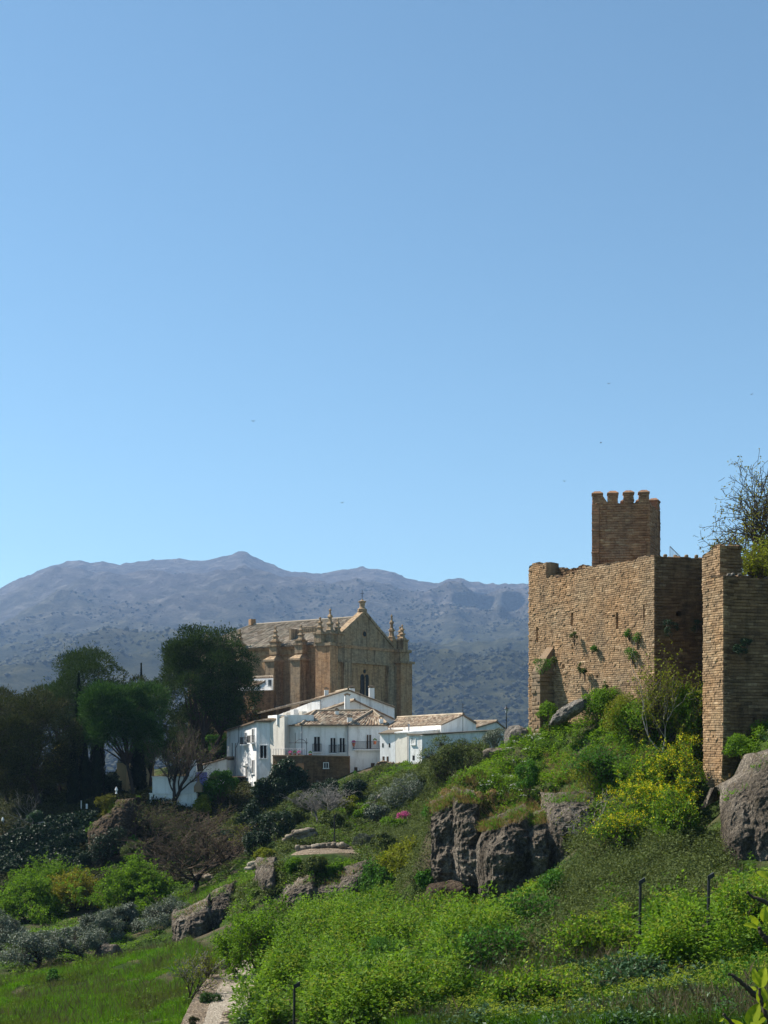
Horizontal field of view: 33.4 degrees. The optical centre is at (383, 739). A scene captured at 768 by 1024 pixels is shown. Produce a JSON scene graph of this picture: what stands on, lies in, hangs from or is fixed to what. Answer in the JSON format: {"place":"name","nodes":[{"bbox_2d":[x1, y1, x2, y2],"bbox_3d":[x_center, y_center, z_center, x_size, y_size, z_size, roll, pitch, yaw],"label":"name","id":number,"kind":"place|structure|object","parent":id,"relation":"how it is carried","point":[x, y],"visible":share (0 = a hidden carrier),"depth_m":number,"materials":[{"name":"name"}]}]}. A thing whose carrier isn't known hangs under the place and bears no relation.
{"place":"outdoors","nodes":[
{"label":"outdoors","id":0,"kind":"place"},
{"bbox_2d":[181,951,247,1023],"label":"path verge","id":1,"kind":"structure","parent":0,"point":[197,1008],"depth_m":64.28,"materials":[{"name":"soil"}]},
{"bbox_2d":[203,961,261,1023],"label":"footpath","id":2,"kind":"structure","parent":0,"point":[215,1010],"depth_m":64.31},
{"bbox_2d":[0,551,528,770],"bbox_3d":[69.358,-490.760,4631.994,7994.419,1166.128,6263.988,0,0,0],"label":"mountain","id":3,"kind":"structure","parent":0,"point":[219,584],"depth_m":4966.54,"materials":[{"name":"grey stone"}]},
{"bbox_2d":[0,572,528,784],"bbox_3d":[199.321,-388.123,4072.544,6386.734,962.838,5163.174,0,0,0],"label":"mountain scrub","id":4,"kind":"object","parent":3,"relation":"on","point":[110,759],"visible":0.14,"depth_m":2974.11,"materials":[{"name":"green plant"}]},
{"bbox_2d":[0,687,767,1023],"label":"ground","id":5,"kind":"structure","parent":0,"point":[710,811],"depth_m":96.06,"materials":[{"name":"green plant"}]},
{"bbox_2d":[0,908,28,946],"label":"olive tree","id":6,"kind":"object","parent":5,"relation":"on","point":[8,927],"visible":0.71,"depth_m":107.42,"materials":[{"name":"grey plant"}]},
{"bbox_2d":[0,928,59,969],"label":"olive tree","id":7,"kind":"object","parent":5,"relation":"on","point":[42,944],"visible":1,"depth_m":95.15,"materials":[{"name":"green plant"}]},
{"bbox_2d":[0,867,70,924],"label":"spring bush","id":8,"kind":"object","parent":5,"relation":"on","point":[21,897],"visible":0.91,"depth_m":123.81,"materials":[{"name":"green plant"}]},
{"bbox_2d":[0,680,88,803],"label":"dark pine","id":9,"kind":"object","parent":5,"relation":"on","point":[24,712],"visible":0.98,"depth_m":156.26,"materials":[{"name":"green plant"}]},
{"bbox_2d":[0,809,97,874],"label":"wall ivy","id":10,"kind":"object","parent":5,"relation":"on","point":[38,839],"depth_m":145.53,"materials":[{"name":"green plant"}]},
{"bbox_2d":[8,851,93,895],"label":"spring bush","id":11,"kind":"object","parent":5,"relation":"on","point":[56,867],"visible":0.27,"depth_m":134.15,"materials":[{"name":"green plant"}]},
{"bbox_2d":[20,789,101,812],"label":"hedge ivy","id":12,"kind":"object","parent":5,"relation":"on","point":[61,799],"visible":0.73,"depth_m":158.24,"materials":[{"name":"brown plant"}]},
{"bbox_2d":[46,865,105,909],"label":"spring bush","id":13,"kind":"object","parent":5,"relation":"on","point":[87,885],"visible":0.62,"depth_m":125.72,"materials":[{"name":"green plant"}]},
{"bbox_2d":[45,924,112,959],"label":"olive tree","id":14,"kind":"object","parent":5,"relation":"on","point":[94,940],"visible":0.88,"depth_m":98.04,"materials":[{"name":"green plant"}]},
{"bbox_2d":[79,742,92,800],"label":"cypress","id":15,"kind":"object","parent":5,"relation":"on","point":[86,781],"visible":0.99,"depth_m":157.88,"materials":[{"name":"green plant"}]},
{"bbox_2d":[43,640,134,746],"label":"pine tree","id":16,"kind":"object","parent":5,"relation":"on","point":[71,660],"visible":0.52,"depth_m":175.68,"materials":[{"name":"green plant"}]},
{"bbox_2d":[90,741,104,797],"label":"cypress","id":17,"kind":"object","parent":5,"relation":"on","point":[97,788],"visible":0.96,"depth_m":158.38,"materials":[{"name":"green plant"}]},
{"bbox_2d":[69,908,126,941],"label":"olive tree","id":18,"kind":"object","parent":5,"relation":"on","point":[91,921],"visible":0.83,"depth_m":109.20,"materials":[{"name":"grey plant"}]},
{"bbox_2d":[86,826,128,864],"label":"leafy shrub","id":19,"kind":"object","parent":5,"relation":"on","point":[99,839],"visible":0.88,"depth_m":142.01,"materials":[{"name":"green plant"}]},
{"bbox_2d":[87,797,140,871],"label":"boulder","id":20,"kind":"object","parent":5,"relation":"on","point":[124,815],"depth_m":143.80,"materials":[{"name":"grey stone"}]},
{"bbox_2d":[61,676,173,793],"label":"green pine","id":21,"kind":"object","parent":5,"relation":"on","point":[104,706],"visible":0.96,"depth_m":158.89,"materials":[{"name":"green plant"}]},
{"bbox_2d":[56,846,184,917],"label":"spring bush","id":22,"kind":"object","parent":5,"relation":"on","point":[134,881],"visible":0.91,"depth_m":120.85,"materials":[{"name":"green plant"}]},
{"bbox_2d":[103,902,144,929],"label":"olive tree","id":23,"kind":"object","parent":5,"relation":"on","point":[128,912],"visible":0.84,"depth_m":112.48,"materials":[{"name":"grey plant"}]},
{"bbox_2d":[0,874,249,1023],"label":"meadow stems","id":24,"kind":"object","parent":5,"relation":"on","point":[87,993],"visible":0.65,"depth_m":75.68,"materials":[{"name":"green plant"}]},
{"bbox_2d":[0,778,265,892],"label":"undergrowth","id":25,"kind":"object","parent":5,"relation":"on","point":[14,808],"visible":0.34,"depth_m":153.49,"materials":[{"name":"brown plant"}]},
{"bbox_2d":[129,738,147,790],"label":"cypress","id":26,"kind":"object","parent":5,"relation":"on","point":[138,770],"visible":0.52,"depth_m":164.30,"materials":[{"name":"green plant"}]},
{"bbox_2d":[127,895,189,933],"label":"olive tree","id":27,"kind":"object","parent":5,"relation":"on","point":[158,911],"visible":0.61,"depth_m":111.31,"materials":[{"name":"grey plant"}]},
{"bbox_2d":[127,796,200,853],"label":"bare tree","id":28,"kind":"object","parent":5,"relation":"on","point":[158,820],"visible":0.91,"depth_m":144.97,"materials":[{"name":"brown plant"}]},
{"bbox_2d":[152,776,195,792],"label":"garden wall","id":29,"kind":"structure","parent":5,"relation":"on","point":[160,784],"depth_m":157.65,"materials":[{"name":"white paint"}]},
{"bbox_2d":[139,717,226,803],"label":"bare tree","id":30,"kind":"object","parent":5,"relation":"on","point":[181,765],"visible":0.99,"depth_m":155.76,"materials":[{"name":"brown plant"}]},
{"bbox_2d":[114,803,257,893],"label":"bare shrub","id":31,"kind":"object","parent":5,"relation":"on","point":[214,858],"visible":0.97,"depth_m":127.33,"materials":[{"name":"brown plant"}]},
{"bbox_2d":[159,708,213,759],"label":"pine tree","id":32,"kind":"object","parent":5,"relation":"on","point":[172,734],"visible":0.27,"depth_m":181.92,"materials":[{"name":"green plant"}]},
{"bbox_2d":[164,948,229,999],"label":"bare shrub","id":33,"kind":"object","parent":5,"relation":"on","point":[199,969],"visible":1,"depth_m":66.85,"materials":[{"name":"brown plant"}]},
{"bbox_2d":[171,881,236,941],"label":"rock outcrop","id":34,"kind":"object","parent":5,"relation":"on","point":[205,920],"visible":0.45,"depth_m":107.16,"materials":[{"name":"grey stone"}]},
{"bbox_2d":[146,622,263,770],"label":"umbrella pine","id":35,"kind":"object","parent":5,"relation":"on","point":[212,674],"visible":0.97,"depth_m":173.51,"materials":[{"name":"green plant"}]},
{"bbox_2d":[198,768,238,805],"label":"leafy shrub","id":36,"kind":"object","parent":5,"relation":"on","point":[213,785],"visible":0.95,"depth_m":156.32,"materials":[{"name":"green plant"}]},
{"bbox_2d":[202,756,234,775],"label":"white house","id":37,"kind":"structure","parent":5,"relation":"on","point":[225,763],"depth_m":169.39,"materials":[{"name":"paint"}]},
{"bbox_2d":[0,743,487,1023],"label":"garden cover","id":38,"kind":"object","parent":5,"relation":"on","point":[346,832],"visible":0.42,"depth_m":123.29,"materials":[{"name":"green plant"}]},
{"bbox_2d":[225,675,275,732],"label":"white house","id":39,"kind":"structure","parent":5,"relation":"on","point":[268,699],"depth_m":190.18,"materials":[{"name":"paint"}]},
{"bbox_2d":[207,886,299,985],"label":"spring tree","id":40,"kind":"object","parent":5,"relation":"on","point":[251,932],"visible":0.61,"depth_m":70.13,"materials":[{"name":"green plant"}]},
{"bbox_2d":[236,801,274,835],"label":"ivy bush","id":41,"kind":"object","parent":5,"relation":"on","point":[251,814],"visible":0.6,"depth_m":142.09,"materials":[{"name":"green plant"}]},
{"bbox_2d":[241,829,271,855],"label":"leafy shrub","id":42,"kind":"object","parent":5,"relation":"on","point":[253,838],"visible":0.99,"depth_m":125.01,"materials":[{"name":"green plant"}]},
{"bbox_2d":[248,777,272,809],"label":"ivy bush","id":43,"kind":"object","parent":5,"relation":"on","point":[258,789],"visible":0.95,"depth_m":151.63,"materials":[{"name":"green plant"}]},
{"bbox_2d":[224,715,313,786],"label":"white house","id":44,"kind":"structure","parent":5,"relation":"on","point":[252,745],"depth_m":162.87,"materials":[{"name":"paint"}]},
{"bbox_2d":[259,808,296,840],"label":"leafy shrub","id":45,"kind":"object","parent":5,"relation":"on","point":[283,826],"visible":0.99,"depth_m":129.62,"materials":[{"name":"green plant"}]},
{"bbox_2d":[264,756,310,805],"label":"ivy bush","id":46,"kind":"object","parent":5,"relation":"on","point":[285,778],"visible":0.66,"depth_m":151.99,"materials":[{"name":"green plant"}]},
{"bbox_2d":[258,698,320,714],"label":"white house","id":47,"kind":"structure","parent":5,"relation":"on","point":[308,707],"depth_m":180.21,"materials":[{"name":"paint"}]},
{"bbox_2d":[188,593,414,757],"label":"church","id":48,"kind":"structure","parent":5,"relation":"on","point":[304,660],"depth_m":201.64,"materials":[{"name":"stone"}]},
{"bbox_2d":[272,755,349,787],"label":"terrace wall","id":49,"kind":"structure","parent":5,"relation":"on","point":[321,768],"depth_m":155.75,"materials":[{"name":"stone"}]},
{"bbox_2d":[255,857,367,907],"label":"rock outcrop","id":50,"kind":"object","parent":5,"relation":"on","point":[267,878],"visible":0.37,"depth_m":102.71,"materials":[{"name":"grey stone"}]},
{"bbox_2d":[296,853,328,873],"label":"leafy shrub","id":51,"kind":"object","parent":5,"relation":"on","point":[314,863],"visible":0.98,"depth_m":103.88,"materials":[{"name":"green plant"}]},
{"bbox_2d":[279,780,360,819],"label":"bare tree","id":52,"kind":"object","parent":5,"relation":"on","point":[312,806],"visible":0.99,"depth_m":135.14,"materials":[{"name":"grey plant"}]},
{"bbox_2d":[301,904,375,947],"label":"weed clump","id":53,"kind":"object","parent":5,"relation":"on","point":[321,922],"visible":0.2,"depth_m":70.73,"materials":[{"name":"green plant"}]},
{"bbox_2d":[289,708,388,772],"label":"white house","id":54,"kind":"structure","parent":5,"relation":"on","point":[335,732],"depth_m":160.36,"materials":[{"name":"paint"}]},
{"bbox_2d":[310,680,394,717],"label":"white house","id":55,"kind":"structure","parent":5,"relation":"on","point":[328,699],"depth_m":178.97,"materials":[{"name":"paint"}]},
{"bbox_2d":[338,777,368,801],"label":"leafy shrub","id":56,"kind":"object","parent":5,"relation":"on","point":[356,785],"visible":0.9,"depth_m":141.48,"materials":[{"name":"green plant"}]},
{"bbox_2d":[322,693,393,724],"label":"white house","id":57,"kind":"structure","parent":5,"relation":"on","point":[349,703],"depth_m":172.51,"materials":[{"name":"paint"}]},
{"bbox_2d":[347,850,396,898],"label":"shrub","id":58,"kind":"object","parent":5,"relation":"on","point":[372,875],"visible":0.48,"depth_m":100.04,"materials":[{"name":"green plant"}]},
{"bbox_2d":[362,935,409,960],"bbox_3d":[-0.082,10.509,62.646,2.567,2.078,2.233,0,0,24],"label":"leafy shrub","id":59,"kind":"object","parent":5,"relation":"on","point":[376,941],"visible":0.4,"depth_m":62.72,"materials":[{"name":"green plant"}]},
{"bbox_2d":[378,730,402,762],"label":"white annexe","id":60,"kind":"structure","parent":5,"relation":"on","point":[387,745],"depth_m":155.76,"materials":[{"name":"paint"}]},
{"bbox_2d":[373,830,419,876],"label":"bush","id":61,"kind":"object","parent":5,"relation":"on","point":[395,855],"visible":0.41,"depth_m":96.09,"materials":[{"name":"green plant"}]},
{"bbox_2d":[382,772,424,809],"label":"bush","id":62,"kind":"object","parent":5,"relation":"on","point":[389,794],"visible":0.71,"depth_m":135.90,"materials":[{"name":"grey plant"}]},
{"bbox_2d":[394,724,439,762],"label":"white annexe","id":63,"kind":"structure","parent":5,"relation":"on","point":[401,746],"depth_m":154.51,"materials":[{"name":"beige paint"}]},
{"bbox_2d":[85,713,767,916],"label":"hill grass","id":64,"kind":"structure","parent":5,"relation":"on","point":[520,809],"depth_m":87.64,"materials":[{"name":"green plant"}]},
{"bbox_2d":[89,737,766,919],"bbox_3d":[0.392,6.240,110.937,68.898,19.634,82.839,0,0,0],"label":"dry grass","id":65,"kind":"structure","parent":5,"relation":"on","point":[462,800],"depth_m":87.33,"materials":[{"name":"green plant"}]},
{"bbox_2d":[388,713,476,732],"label":"white house","id":66,"kind":"structure","parent":5,"relation":"on","point":[453,722],"depth_m":162.24,"materials":[{"name":"paint"}]},
{"bbox_2d":[402,882,490,925],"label":"weed clump","id":67,"kind":"object","parent":5,"relation":"on","point":[440,899],"visible":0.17,"depth_m":70.79,"materials":[{"name":"green plant"}]},
{"bbox_2d":[425,880,469,906],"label":"rock","id":68,"kind":"object","parent":5,"relation":"on","point":[452,885],"visible":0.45,"depth_m":83.82,"materials":[{"name":"grey stone"}]},
{"bbox_2d":[417,734,490,790],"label":"bramble bush","id":69,"kind":"object","parent":5,"relation":"on","point":[462,752],"visible":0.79,"depth_m":126.05,"materials":[{"name":"green plant"}]},
{"bbox_2d":[407,729,505,763],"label":"white annexe","id":70,"kind":"structure","parent":5,"relation":"on","point":[416,743],"depth_m":149.35,"materials":[{"name":"paint"}]},
{"bbox_2d":[426,914,543,969],"bbox_3d":[4.712,9.243,57.456,5.117,2.910,5.472,0,0,37],"label":"weed clump","id":71,"kind":"object","parent":5,"relation":"on","point":[474,943],"visible":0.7,"depth_m":56.46,"materials":[{"name":"green plant"}]},
{"bbox_2d":[428,786,552,905],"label":"cliff","id":72,"kind":"structure","parent":5,"relation":"on","point":[510,856],"depth_m":82.77,"materials":[{"name":"grey stone"}]},
{"bbox_2d":[224,719,767,1023],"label":"weeds","id":73,"kind":"object","parent":5,"relation":"on","point":[340,998],"visible":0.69,"depth_m":51.60,"materials":[{"name":"green plant"}]},
{"bbox_2d":[249,718,767,1023],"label":"dry stems","id":74,"kind":"object","parent":5,"relation":"on","point":[676,1003],"visible":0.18,"depth_m":42.65,"materials":[{"name":"green plant"}]},
{"bbox_2d":[514,758,540,798],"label":"leafy shrub","id":75,"kind":"object","parent":5,"relation":"on","point":[530,779],"visible":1,"depth_m":88.60,"materials":[{"name":"green plant"}]},
{"bbox_2d":[491,884,565,927],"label":"weed clump","id":76,"kind":"object","parent":5,"relation":"on","point":[532,907],"visible":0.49,"depth_m":65.30,"materials":[{"name":"green plant"}]},
{"bbox_2d":[472,953,600,1007],"bbox_3d":[5.522,9.153,47.040,4.584,2.482,4.527,0,0,0],"label":"weed clump","id":77,"kind":"object","parent":5,"relation":"on","point":[522,985],"visible":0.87,"depth_m":46.63,"materials":[{"name":"green plant"}]},
{"bbox_2d":[531,647,554,734],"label":"ruined buttress","id":78,"kind":"structure","parent":5,"relation":"on","point":[542,688],"depth_m":99.65,"materials":[{"name":"stone"}]},
{"bbox_2d":[362,787,742,951],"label":"bramble thicket","id":79,"kind":"object","parent":5,"relation":"on","point":[625,865],"visible":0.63,"depth_m":69.49,"materials":[{"name":"green plant"}]},
{"bbox_2d":[549,696,590,725],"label":"rock","id":80,"kind":"object","parent":5,"relation":"on","point":[568,711],"visible":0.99,"depth_m":92.99,"materials":[{"name":"grey stone"}]},
{"bbox_2d":[438,697,702,812],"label":"hill weeds","id":81,"kind":"object","parent":5,"relation":"on","point":[514,777],"visible":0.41,"depth_m":91.78,"materials":[{"name":"green plant"}]},
{"bbox_2d":[537,776,624,867],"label":"cliff","id":82,"kind":"structure","parent":5,"relation":"on","point":[558,850],"depth_m":81.53,"materials":[{"name":"grey stone"}]},
{"bbox_2d":[537,910,641,961],"bbox_3d":[8.628,8.698,54.111,4.730,3.062,4.882,0,0,29],"label":"weed clump","id":83,"kind":"object","parent":5,"relation":"on","point":[577,935],"visible":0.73,"depth_m":53.73,"materials":[{"name":"green plant"}]},
{"bbox_2d":[567,757,615,791],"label":"leafy shrub","id":84,"kind":"object","parent":5,"relation":"on","point":[588,775],"visible":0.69,"depth_m":85.24,"materials":[{"name":"green plant"}]},
{"bbox_2d":[558,740,631,788],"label":"spring bush","id":85,"kind":"object","parent":5,"relation":"on","point":[601,759],"visible":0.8,"depth_m":84.73,"materials":[{"name":"green plant"}]},
{"bbox_2d":[580,686,620,723],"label":"leafy shrub","id":86,"kind":"object","parent":5,"relation":"on","point":[598,697],"visible":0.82,"depth_m":92.91,"materials":[{"name":"green plant"}]},
{"bbox_2d":[568,802,655,848],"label":"flowering bush","id":87,"kind":"object","parent":5,"relation":"on","point":[621,824],"visible":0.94,"depth_m":74.81,"materials":[{"name":"green plant"}]},
{"bbox_2d":[528,555,702,727],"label":"curtain wall","id":88,"kind":"structure","parent":5,"relation":"on","point":[603,607],"depth_m":93.65,"materials":[{"name":"stone"}]},
{"bbox_2d":[598,692,637,737],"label":"leafy shrub","id":89,"kind":"object","parent":5,"relation":"on","point":[618,700],"visible":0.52,"depth_m":88.00,"materials":[{"name":"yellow plant"}]},
{"bbox_2d":[591,490,660,565],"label":"battlemented tower","id":90,"kind":"structure","parent":5,"relation":"on","point":[626,528],"depth_m":104.29,"materials":[{"name":"stone"}]},
{"bbox_2d":[598,688,668,742],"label":"spring bush","id":91,"kind":"object","parent":5,"relation":"on","point":[632,717],"visible":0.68,"depth_m":86.62,"materials":[{"name":"green plant"}]},
{"bbox_2d":[604,747,675,786],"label":"spring bush","id":92,"kind":"object","parent":5,"relation":"on","point":[624,769],"visible":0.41,"depth_m":82.40,"materials":[{"name":"green plant"}]},
{"bbox_2d":[580,945,701,988],"bbox_3d":[9.304,8.766,47.342,4.512,1.963,5.129,0,0,0],"label":"weed clump","id":93,"kind":"object","parent":5,"relation":"on","point":[635,967],"visible":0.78,"depth_m":46.74,"materials":[{"name":"green plant"}]},
{"bbox_2d":[580,755,703,824],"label":"flowering bush","id":94,"kind":"object","parent":5,"relation":"on","point":[644,790],"visible":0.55,"depth_m":79.38,"materials":[{"name":"yellow plant"}]},
{"bbox_2d":[617,639,703,754],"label":"spring tree","id":95,"kind":"object","parent":5,"relation":"on","point":[666,680],"visible":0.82,"depth_m":84.70,"materials":[{"name":"green plant"}]},
{"bbox_2d":[620,733,709,797],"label":"flowering bush","id":96,"kind":"object","parent":5,"relation":"on","point":[670,762],"visible":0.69,"depth_m":81.01,"materials":[{"name":"yellow plant"}]},
{"bbox_2d":[633,783,706,840],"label":"flowering bush","id":97,"kind":"object","parent":5,"relation":"on","point":[670,811],"visible":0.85,"depth_m":74.05,"materials":[{"name":"green plant"}]},
{"bbox_2d":[656,673,703,743],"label":"spring bush","id":98,"kind":"object","parent":5,"relation":"on","point":[690,726],"visible":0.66,"depth_m":84.08,"materials":[{"name":"green plant"}]},
{"bbox_2d":[694,448,767,554],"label":"budding tree","id":99,"kind":"object","parent":5,"relation":"on","point":[757,514],"visible":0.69,"depth_m":95.22,"materials":[{"name":"green plant"}]},
{"bbox_2d":[701,544,767,787],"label":"wall tower","id":100,"kind":"structure","parent":5,"relation":"on","point":[735,685],"depth_m":80.56,"materials":[{"name":"stone"}]},
{"bbox_2d":[730,530,767,578],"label":"leafy tree","id":101,"kind":"object","parent":100,"relation":"on","point":[758,563],"visible":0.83,"depth_m":87.49,"materials":[{"name":"green plant"}]},
{"bbox_2d":[701,749,767,861],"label":"boulder","id":102,"kind":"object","parent":5,"relation":"on","point":[744,819],"depth_m":70.35,"materials":[{"name":"grey stone"}]},
{"bbox_2d":[704,880,767,936],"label":"weed clump","id":103,"kind":"object","parent":5,"relation":"on","point":[755,906],"visible":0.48,"depth_m":50.15,"materials":[{"name":"green plant"}]},
{"bbox_2d":[722,733,760,758],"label":"leafy shrub","id":104,"kind":"object","parent":5,"relation":"on","point":[734,744],"visible":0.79,"depth_m":78.09,"materials":[{"name":"green plant"}]},
{"bbox_2d":[719,1003,765,1023],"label":"leafy branch","id":105,"kind":"object","parent":5,"relation":"on","point":[754,1014],"visible":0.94,"depth_m":3.81,"materials":[{"name":"green plant"}]},
{"bbox_2d":[752,967,767,1023],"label":"leafy branch","id":106,"kind":"object","parent":5,"relation":"on","point":[760,978],"visible":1,"depth_m":3.77,"materials":[{"name":"green plant"}]},
{"bbox_2d":[0,0,767,587],"label":"sky","id":107,"kind":"structure","parent":0,"point":[420,246],"materials":[{"name":"blue"}]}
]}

